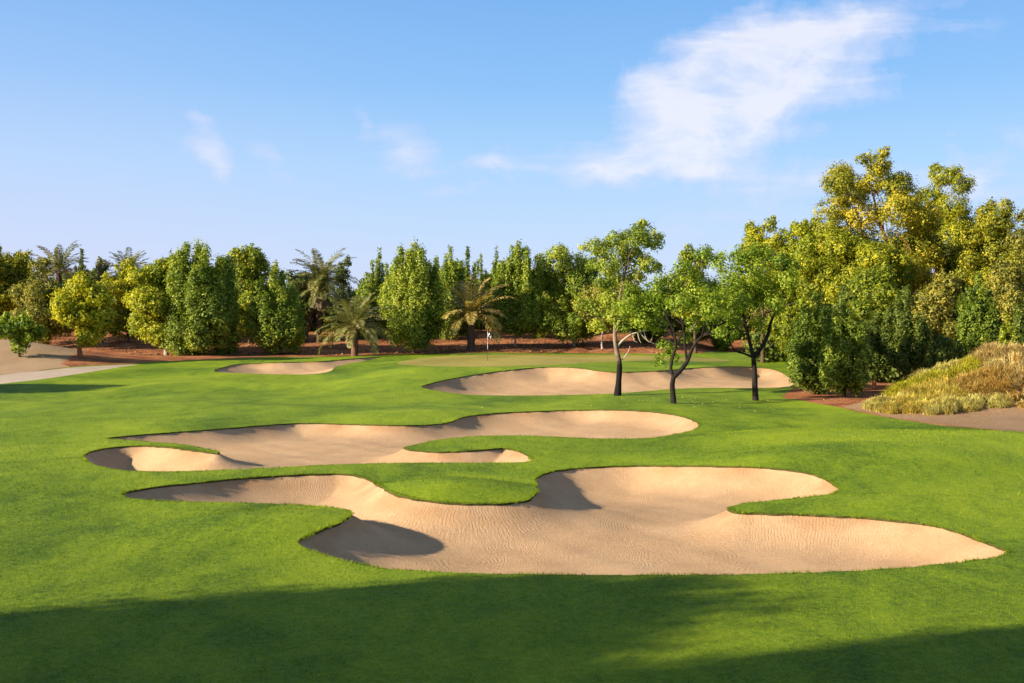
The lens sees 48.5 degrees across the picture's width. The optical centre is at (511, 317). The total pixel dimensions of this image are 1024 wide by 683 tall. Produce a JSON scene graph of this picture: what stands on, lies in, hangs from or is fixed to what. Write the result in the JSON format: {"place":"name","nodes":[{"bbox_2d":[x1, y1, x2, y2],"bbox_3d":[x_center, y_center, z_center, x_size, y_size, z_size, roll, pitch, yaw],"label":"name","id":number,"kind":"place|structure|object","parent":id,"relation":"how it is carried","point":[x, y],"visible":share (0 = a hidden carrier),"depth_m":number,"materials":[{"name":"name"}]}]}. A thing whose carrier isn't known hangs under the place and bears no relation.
{"place":"outdoors","nodes":[
{"label":"outdoors","id":0,"kind":"place"},
{"bbox_2d":[0,340,82,373],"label":"dune","id":1,"kind":"structure","parent":0,"point":[37,356],"depth_m":81.32,"materials":[{"name":"beige sand"}]},
{"bbox_2d":[0,310,49,356],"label":"broadleaf tree","id":2,"kind":"object","parent":1,"relation":"on","point":[26,329],"visible":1,"depth_m":80.75,"materials":[{"name":"green plant"}]},
{"bbox_2d":[0,365,131,383],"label":"cart path","id":3,"kind":"structure","parent":0,"point":[25,376],"depth_m":74.81,"materials":[{"name":"beige concrete"}]},
{"bbox_2d":[0,328,1019,431],"bbox_3d":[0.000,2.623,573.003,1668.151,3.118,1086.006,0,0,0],"label":"earth ground","id":4,"kind":"structure","parent":0,"point":[107,356],"depth_m":101.24,"materials":[{"name":"brown soil"}]},
{"bbox_2d":[0,246,34,339],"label":"broadleaf tree","id":5,"kind":"object","parent":4,"relation":"on","point":[14,270],"visible":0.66,"depth_m":105.07,"materials":[{"name":"green plant"}]},
{"bbox_2d":[0,253,39,327],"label":"broadleaf tree","id":6,"kind":"object","parent":4,"relation":"on","point":[12,257],"visible":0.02,"depth_m":120.16,"materials":[{"name":"green plant"}]},
{"bbox_2d":[7,256,81,344],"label":"broadleaf tree","id":7,"kind":"object","parent":4,"relation":"on","point":[31,298],"visible":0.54,"depth_m":101.12,"materials":[{"name":"green plant"}]},
{"bbox_2d":[27,239,91,336],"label":"date palm","id":8,"kind":"object","parent":4,"relation":"on","point":[58,265],"visible":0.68,"depth_m":112.61,"materials":[{"name":"green plant"}]},
{"bbox_2d":[74,248,88,329],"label":"columnar tree","id":9,"kind":"object","parent":4,"relation":"on","point":[81,265],"visible":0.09,"depth_m":117.82,"materials":[{"name":"green plant"}]},
{"bbox_2d":[54,268,109,328],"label":"broadleaf tree","id":10,"kind":"object","parent":4,"relation":"on","point":[93,272],"visible":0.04,"depth_m":120.56,"materials":[{"name":"green plant"}]},
{"bbox_2d":[46,270,118,356],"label":"broadleaf tree","id":11,"kind":"object","parent":4,"relation":"on","point":[89,311],"visible":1,"depth_m":82.49,"materials":[{"name":"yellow plant"}]},
{"bbox_2d":[93,256,119,317],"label":"broadleaf tree","id":12,"kind":"object","parent":4,"relation":"on","point":[100,266],"visible":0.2,"depth_m":115.38,"materials":[{"name":"green plant"}]},
{"bbox_2d":[95,247,149,284],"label":"date palm","id":13,"kind":"object","parent":4,"relation":"on","point":[136,257],"visible":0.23,"depth_m":115.33,"materials":[{"name":"green plant"}]},
{"bbox_2d":[100,256,157,342],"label":"broadleaf tree","id":14,"kind":"object","parent":4,"relation":"on","point":[120,285],"visible":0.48,"depth_m":105.01,"materials":[{"name":"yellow plant"}]},
{"bbox_2d":[121,257,179,354],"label":"broadleaf tree","id":15,"kind":"object","parent":4,"relation":"on","point":[147,307],"visible":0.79,"depth_m":95.24,"materials":[{"name":"green plant"}]},
{"bbox_2d":[156,237,244,355],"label":"columnar tree","id":16,"kind":"object","parent":4,"relation":"on","point":[203,319],"visible":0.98,"depth_m":94.60,"materials":[{"name":"green plant"}]},
{"bbox_2d":[227,243,271,343],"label":"broadleaf tree","id":17,"kind":"object","parent":4,"relation":"on","point":[251,263],"visible":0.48,"depth_m":106.05,"materials":[{"name":"green plant"}]},
{"bbox_2d":[243,259,307,354],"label":"columnar tree","id":18,"kind":"object","parent":4,"relation":"on","point":[274,318],"visible":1,"depth_m":95.91,"materials":[{"name":"green plant"}]},
{"bbox_2d":[285,269,335,331],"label":"broadleaf tree","id":19,"kind":"object","parent":4,"relation":"on","point":[305,307],"visible":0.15,"depth_m":119.72,"materials":[{"name":"green plant"}]},
{"bbox_2d":[289,264,343,342],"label":"date palm","id":20,"kind":"object","parent":4,"relation":"on","point":[318,301],"visible":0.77,"depth_m":107.44,"materials":[{"name":"green plant"}]},
{"bbox_2d":[288,247,359,341],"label":"date palm","id":21,"kind":"object","parent":4,"relation":"on","point":[324,270],"visible":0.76,"depth_m":107.88,"materials":[{"name":"green plant"}]},
{"bbox_2d":[329,254,356,329],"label":"broadleaf tree","id":22,"kind":"object","parent":4,"relation":"on","point":[349,288],"visible":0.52,"depth_m":113.55,"materials":[{"name":"green plant"}]},
{"bbox_2d":[313,292,398,355],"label":"date palm","id":23,"kind":"object","parent":4,"relation":"on","point":[354,323],"visible":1,"depth_m":94.45,"materials":[{"name":"green plant"}]},
{"bbox_2d":[53,332,663,355],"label":"leaf litter","id":24,"kind":"object","parent":4,"relation":"on","point":[309,335],"visible":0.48,"depth_m":103.52,"materials":[{"name":"brown plant"}]},
{"bbox_2d":[335,296,391,339],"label":"broadleaf tree","id":25,"kind":"object","parent":4,"relation":"on","point":[367,322],"visible":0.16,"depth_m":110.87,"materials":[{"name":"green plant"}]},
{"bbox_2d":[354,262,392,315],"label":"broadleaf tree","id":26,"kind":"object","parent":4,"relation":"on","point":[363,291],"visible":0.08,"depth_m":119.79,"materials":[{"name":"green plant"}]},
{"bbox_2d":[369,246,390,336],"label":"columnar tree","id":27,"kind":"object","parent":4,"relation":"on","point":[377,278],"visible":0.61,"depth_m":111.68,"materials":[{"name":"green plant"}]},
{"bbox_2d":[375,237,448,352],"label":"columnar tree","id":28,"kind":"object","parent":4,"relation":"on","point":[411,287],"visible":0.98,"depth_m":97.87,"materials":[{"name":"green plant"}]},
{"bbox_2d":[433,244,467,339],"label":"columnar tree","id":29,"kind":"object","parent":4,"relation":"on","point":[456,275],"visible":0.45,"depth_m":109.19,"materials":[{"name":"green plant"}]},
{"bbox_2d":[437,258,479,290],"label":"broadleaf tree","id":30,"kind":"object","parent":4,"relation":"on","point":[463,267],"depth_m":121.26,"materials":[{"name":"green plant"}]},
{"bbox_2d":[459,246,478,331],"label":"columnar tree","id":31,"kind":"object","parent":4,"relation":"on","point":[467,270],"visible":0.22,"depth_m":114.80,"materials":[{"name":"green plant"}]},
{"bbox_2d":[431,275,515,351],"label":"date palm","id":32,"kind":"object","parent":4,"relation":"on","point":[468,310],"visible":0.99,"depth_m":99.36,"materials":[{"name":"green plant"}]},
{"bbox_2d":[476,253,491,330],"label":"columnar tree","id":33,"kind":"object","parent":4,"relation":"on","point":[481,271],"visible":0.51,"depth_m":116.96,"materials":[{"name":"green plant"}]},
{"bbox_2d":[9,273,970,383],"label":"undergrowth","id":34,"kind":"object","parent":4,"relation":"on","point":[772,353],"visible":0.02,"depth_m":86.66,"materials":[{"name":"green plant"}]},
{"bbox_2d":[486,246,504,328],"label":"columnar tree","id":35,"kind":"object","parent":4,"relation":"on","point":[494,267],"visible":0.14,"depth_m":118.09,"materials":[{"name":"green plant"}]},
{"bbox_2d":[477,260,527,331],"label":"broadleaf tree","id":36,"kind":"object","parent":4,"relation":"on","point":[490,283],"visible":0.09,"depth_m":120.01,"materials":[{"name":"green plant"}]},
{"bbox_2d":[487,239,545,345],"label":"columnar tree","id":37,"kind":"object","parent":4,"relation":"on","point":[520,279],"visible":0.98,"depth_m":102.67,"materials":[{"name":"green plant"}]},
{"bbox_2d":[530,253,556,337],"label":"columnar tree","id":38,"kind":"object","parent":4,"relation":"on","point":[542,334],"visible":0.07,"depth_m":111.52,"materials":[{"name":"green plant"}]},
{"bbox_2d":[527,242,606,346],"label":"broadleaf tree","id":39,"kind":"object","parent":4,"relation":"on","point":[566,279],"visible":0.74,"depth_m":103.20,"materials":[{"name":"green plant"}]},
{"bbox_2d":[571,273,641,348],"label":"broadleaf tree","id":40,"kind":"object","parent":4,"relation":"on","point":[592,293],"visible":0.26,"depth_m":101.08,"materials":[{"name":"green plant"}]},
{"bbox_2d":[624,290,684,342],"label":"broadleaf tree","id":41,"kind":"object","parent":4,"relation":"on","point":[648,334],"visible":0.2,"depth_m":106.95,"materials":[{"name":"green plant"}]},
{"bbox_2d":[663,285,727,332],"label":"broadleaf tree","id":42,"kind":"object","parent":4,"relation":"on","point":[678,328],"visible":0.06,"depth_m":120.56,"materials":[{"name":"green plant"}]},
{"bbox_2d":[671,243,723,352],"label":"broadleaf tree","id":43,"kind":"object","parent":4,"relation":"on","point":[685,254],"visible":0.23,"depth_m":99.79,"materials":[{"name":"green plant"}]},
{"bbox_2d":[686,301,742,350],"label":"broadleaf tree","id":44,"kind":"object","parent":4,"relation":"on","point":[719,344],"visible":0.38,"depth_m":108.46,"materials":[{"name":"green plant"}]},
{"bbox_2d":[726,276,771,338],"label":"broadleaf tree","id":45,"kind":"object","parent":4,"relation":"on","point":[742,313],"visible":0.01,"depth_m":119.01,"materials":[{"name":"green plant"}]},
{"bbox_2d":[738,306,780,341],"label":"broadleaf tree","id":46,"kind":"object","parent":4,"relation":"on","point":[750,328],"visible":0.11,"depth_m":108.77,"materials":[{"name":"green plant"}]},
{"bbox_2d":[762,286,824,356],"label":"broadleaf tree","id":47,"kind":"object","parent":4,"relation":"on","point":[787,318],"visible":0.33,"depth_m":79.31,"materials":[{"name":"green plant"}]},
{"bbox_2d":[768,216,819,308],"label":"broadleaf tree","id":48,"kind":"object","parent":4,"relation":"on","point":[797,229],"visible":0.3,"depth_m":83.82,"materials":[{"name":"green plant"}]},
{"bbox_2d":[783,288,838,394],"bbox_3d":[15.791,1.280,58.865,3.637,5.692,3.068,0,0,0],"label":"columnar tree","id":49,"kind":"object","parent":4,"relation":"on","point":[804,351],"visible":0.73,"depth_m":58.33,"materials":[{"name":"green plant"}]},
{"bbox_2d":[792,217,848,271],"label":"broadleaf tree","id":50,"kind":"object","parent":4,"relation":"on","point":[808,244],"visible":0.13,"depth_m":81.36,"materials":[{"name":"green plant"}]},
{"bbox_2d":[815,299,873,397],"bbox_3d":[16.270,1.559,55.743,2.778,4.999,2.520,0,0,0],"label":"columnar tree","id":51,"kind":"object","parent":4,"relation":"on","point":[843,363],"visible":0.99,"depth_m":55.30,"materials":[{"name":"green plant"}]},
{"bbox_2d":[790,226,920,324],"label":"broadleaf tree","id":52,"kind":"object","parent":4,"relation":"on","point":[850,252],"visible":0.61,"depth_m":76.09,"materials":[{"name":"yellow plant"}]},
{"bbox_2d":[831,283,884,334],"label":"broadleaf tree","id":53,"kind":"object","parent":4,"relation":"on","point":[845,294],"visible":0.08,"depth_m":71.31,"materials":[{"name":"green plant"}]},
{"bbox_2d":[839,261,901,326],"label":"broadleaf tree","id":54,"kind":"object","parent":4,"relation":"on","point":[870,286],"visible":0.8,"depth_m":68.64,"materials":[{"name":"green plant"}]},
{"bbox_2d":[857,310,894,389],"bbox_3d":[20.089,1.856,63.021,2.494,4.543,2.355,0,0,0],"label":"columnar tree","id":55,"kind":"object","parent":4,"relation":"on","point":[878,369],"visible":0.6,"depth_m":62.46,"materials":[{"name":"green plant"}]},
{"bbox_2d":[811,146,951,305],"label":"broadleaf tree","id":56,"kind":"object","parent":4,"relation":"on","point":[903,203],"visible":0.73,"depth_m":81.15,"materials":[{"name":"green plant"}]},
{"bbox_2d":[878,283,931,380],"bbox_3d":[21.438,1.125,62.066,2.795,6.070,2.635,0,0,-35],"label":"columnar tree","id":57,"kind":"object","parent":4,"relation":"on","point":[906,340],"visible":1,"depth_m":61.62,"materials":[{"name":"green plant"}]},
{"bbox_2d":[897,202,949,304],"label":"broadleaf tree","id":58,"kind":"object","parent":4,"relation":"on","point":[936,230],"visible":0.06,"depth_m":85.30,"materials":[{"name":"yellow plant"}]},
{"bbox_2d":[910,266,963,344],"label":"broadleaf tree","id":59,"kind":"object","parent":4,"relation":"on","point":[936,296],"visible":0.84,"depth_m":67.36,"materials":[{"name":"green plant"}]},
{"bbox_2d":[923,330,965,367],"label":"columnar tree","id":60,"kind":"object","parent":4,"relation":"on","point":[944,351],"visible":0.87,"depth_m":59.48,"materials":[{"name":"green plant"}]},
{"bbox_2d":[915,162,977,286],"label":"broadleaf tree","id":61,"kind":"object","parent":4,"relation":"on","point":[953,214],"visible":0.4,"depth_m":95.35,"materials":[{"name":"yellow plant"}]},
{"bbox_2d":[935,292,969,348],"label":"broadleaf tree","id":62,"kind":"object","parent":4,"relation":"on","point":[954,316],"visible":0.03,"depth_m":73.08,"materials":[{"name":"green plant"}]},
{"bbox_2d":[938,225,995,310],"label":"broadleaf tree","id":63,"kind":"object","parent":4,"relation":"on","point":[954,254],"visible":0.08,"depth_m":82.88,"materials":[{"name":"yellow plant"}]},
{"bbox_2d":[953,270,1001,354],"bbox_3d":[25.423,0.751,61.990,2.647,6.686,2.431,0,0,32],"label":"columnar tree","id":64,"kind":"object","parent":4,"relation":"on","point":[980,314],"visible":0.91,"depth_m":61.54,"materials":[{"name":"green plant"}]},
{"bbox_2d":[954,196,1023,294],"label":"broadleaf tree","id":65,"kind":"object","parent":4,"relation":"on","point":[990,231],"visible":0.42,"depth_m":79.24,"materials":[{"name":"green plant"}]},
{"bbox_2d":[971,282,1023,338],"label":"broadleaf tree","id":66,"kind":"object","parent":4,"relation":"on","point":[990,294],"visible":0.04,"depth_m":69.10,"materials":[{"name":"green plant"}]},
{"bbox_2d":[986,256,1023,325],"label":"broadleaf tree","id":67,"kind":"object","parent":4,"relation":"on","point":[1004,277],"visible":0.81,"depth_m":67.64,"materials":[{"name":"green plant"}]},
{"bbox_2d":[996,314,1022,345],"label":"columnar tree","id":68,"kind":"object","parent":4,"relation":"on","point":[1006,334],"visible":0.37,"depth_m":57.76,"materials":[{"name":"green plant"}]},
{"bbox_2d":[1003,208,1023,288],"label":"broadleaf tree","id":69,"kind":"object","parent":4,"relation":"on","point":[1017,245],"visible":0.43,"depth_m":74.15,"materials":[{"name":"green plant"}]},
{"bbox_2d":[1010,296,1023,344],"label":"columnar tree","id":70,"kind":"object","parent":4,"relation":"on","point":[1018,319],"visible":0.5,"depth_m":59.73,"materials":[{"name":"green plant"}]},
{"bbox_2d":[0,351,1023,682],"bbox_3d":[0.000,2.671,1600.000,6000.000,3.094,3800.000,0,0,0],"label":"lawn","id":71,"kind":"structure","parent":0,"point":[384,387],"depth_m":18.58,"materials":[{"name":"green plant"}]},
{"bbox_2d":[215,357,379,373],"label":"sand bunker","id":72,"kind":"object","parent":71,"relation":"in","point":[299,368],"visible":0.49,"depth_m":82.60},
{"bbox_2d":[85,411,697,471],"bbox_3d":[-2.500,4.255,38.557,22.906,0.828,15.044,0,0,-24],"label":"sand bunker","id":73,"kind":"object","parent":71,"relation":"in","point":[293,445],"visible":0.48,"depth_m":41.10},
{"bbox_2d":[80,357,1011,575],"bbox_3d":[-0.901,3.620,55.416,38.526,1.174,75.531,0,0,0],"label":"turf edge","id":74,"kind":"object","parent":71,"relation":"on","point":[728,510],"visible":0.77,"depth_m":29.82,"materials":[{"name":"green plant"}]},
{"bbox_2d":[397,354,728,366],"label":"putting green","id":75,"kind":"object","parent":71,"relation":"on","point":[495,360],"visible":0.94,"depth_m":83.86,"materials":[{"name":"green plant"}]},
{"bbox_2d":[487,331,490,361],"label":"flagstick","id":76,"kind":"object","parent":75,"relation":"in","point":[488,334],"visible":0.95,"depth_m":81.69,"materials":[{"name":"white paint"}]},
{"bbox_2d":[123,467,1004,574],"bbox_3d":[-0.138,4.227,24.421,17.242,0.851,13.543,0,0,0],"label":"sand bunker","id":77,"kind":"object","parent":71,"relation":"in","point":[628,520],"visible":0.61,"depth_m":23.06},
{"bbox_2d":[422,367,792,395],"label":"sand bunker","id":78,"kind":"object","parent":71,"relation":"in","point":[549,381],"visible":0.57,"depth_m":67.63},
{"bbox_2d":[566,218,665,395],"bbox_3d":[5.265,-0.498,57.581,5.112,9.311,3.989,0,0,0],"label":"lawn tree","id":79,"kind":"object","parent":71,"relation":"on","point":[624,241],"visible":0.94,"depth_m":57.57,"materials":[{"name":"green plant"}]},
{"bbox_2d":[614,243,731,403],"bbox_3d":[7.315,0.320,52.032,5.510,7.578,3.512,0,0,19],"label":"lawn tree","id":80,"kind":"object","parent":71,"relation":"on","point":[659,294],"visible":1,"depth_m":51.86,"materials":[{"name":"green plant"}]},
{"bbox_2d":[705,238,803,400],"bbox_3d":[11.673,0.137,55.018,4.987,8.141,4.177,0,0,0],"label":"lawn tree","id":81,"kind":"object","parent":71,"relation":"on","point":[744,294],"visible":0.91,"depth_m":54.98,"materials":[{"name":"green plant"}]},
{"bbox_2d":[728,215,794,362],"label":"broadleaf tree","id":82,"kind":"object","parent":71,"relation":"on","point":[751,234],"visible":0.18,"depth_m":85.13,"materials":[{"name":"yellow plant"}]},
{"bbox_2d":[0,0,1023,305],"label":"sky","id":83,"kind":"structure","parent":0,"point":[281,127],"materials":[{"name":"blue"}]},
{"bbox_2d":[844,365,1023,431],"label":"dirt track","id":84,"kind":"structure","parent":0,"point":[1011,418],"depth_m":44.87,"materials":[{"name":"beige sand"}]},
{"bbox_2d":[860,390,905,411],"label":"ornamental grass","id":85,"kind":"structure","parent":84,"relation":"on","point":[873,404],"depth_m":48.30,"materials":[{"name":"yellow plant"}]},
{"bbox_2d":[877,390,947,414],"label":"ornamental grass","id":86,"kind":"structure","parent":84,"relation":"on","point":[910,403],"depth_m":46.98,"materials":[{"name":"yellow plant"}]},
{"bbox_2d":[883,368,947,397],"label":"ornamental grass","id":87,"kind":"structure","parent":84,"relation":"on","point":[893,389],"depth_m":50.07,"materials":[{"name":"plant"}]},
{"bbox_2d":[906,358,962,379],"bbox_3d":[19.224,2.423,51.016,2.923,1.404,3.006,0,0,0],"label":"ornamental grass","id":88,"kind":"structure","parent":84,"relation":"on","point":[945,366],"depth_m":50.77,"materials":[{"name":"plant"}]},
{"bbox_2d":[894,374,977,400],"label":"ornamental grass","id":89,"kind":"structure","parent":84,"relation":"on","point":[917,390],"depth_m":48.22,"materials":[{"name":"yellow plant"}]},
{"bbox_2d":[911,354,989,384],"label":"ornamental grass","id":90,"kind":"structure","parent":84,"relation":"on","point":[970,362],"depth_m":49.67,"materials":[{"name":"plant"}]},
{"bbox_2d":[917,395,984,415],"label":"ornamental grass","id":91,"kind":"object","parent":84,"relation":"on","point":[946,404],"depth_m":46.05,"materials":[{"name":"yellow plant"}]},
{"bbox_2d":[934,364,1022,395],"bbox_3d":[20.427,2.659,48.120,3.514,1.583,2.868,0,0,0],"label":"ornamental grass","id":92,"kind":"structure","parent":84,"relation":"on","point":[994,381],"depth_m":47.79,"materials":[{"name":"brown plant"}]},
{"bbox_2d":[953,392,1017,410],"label":"ornamental grass","id":93,"kind":"object","parent":84,"relation":"on","point":[997,400],"depth_m":46.34,"materials":[{"name":"yellow plant"}]},
{"bbox_2d":[974,351,1023,389],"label":"ornamental grass","id":94,"kind":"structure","parent":84,"relation":"on","point":[1013,360],"depth_m":48.74,"materials":[{"name":"beige plant"}]},
{"bbox_2d":[1001,390,1023,407],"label":"ornamental grass","id":95,"kind":"object","parent":84,"relation":"on","point":[1013,397],"depth_m":46.69,"materials":[{"name":"plant"}]},
{"bbox_2d":[957,338,1023,364],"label":"ornamental grass","id":96,"kind":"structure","parent":0,"point":[991,350],"depth_m":50.10,"materials":[{"name":"beige plant"}]}
]}

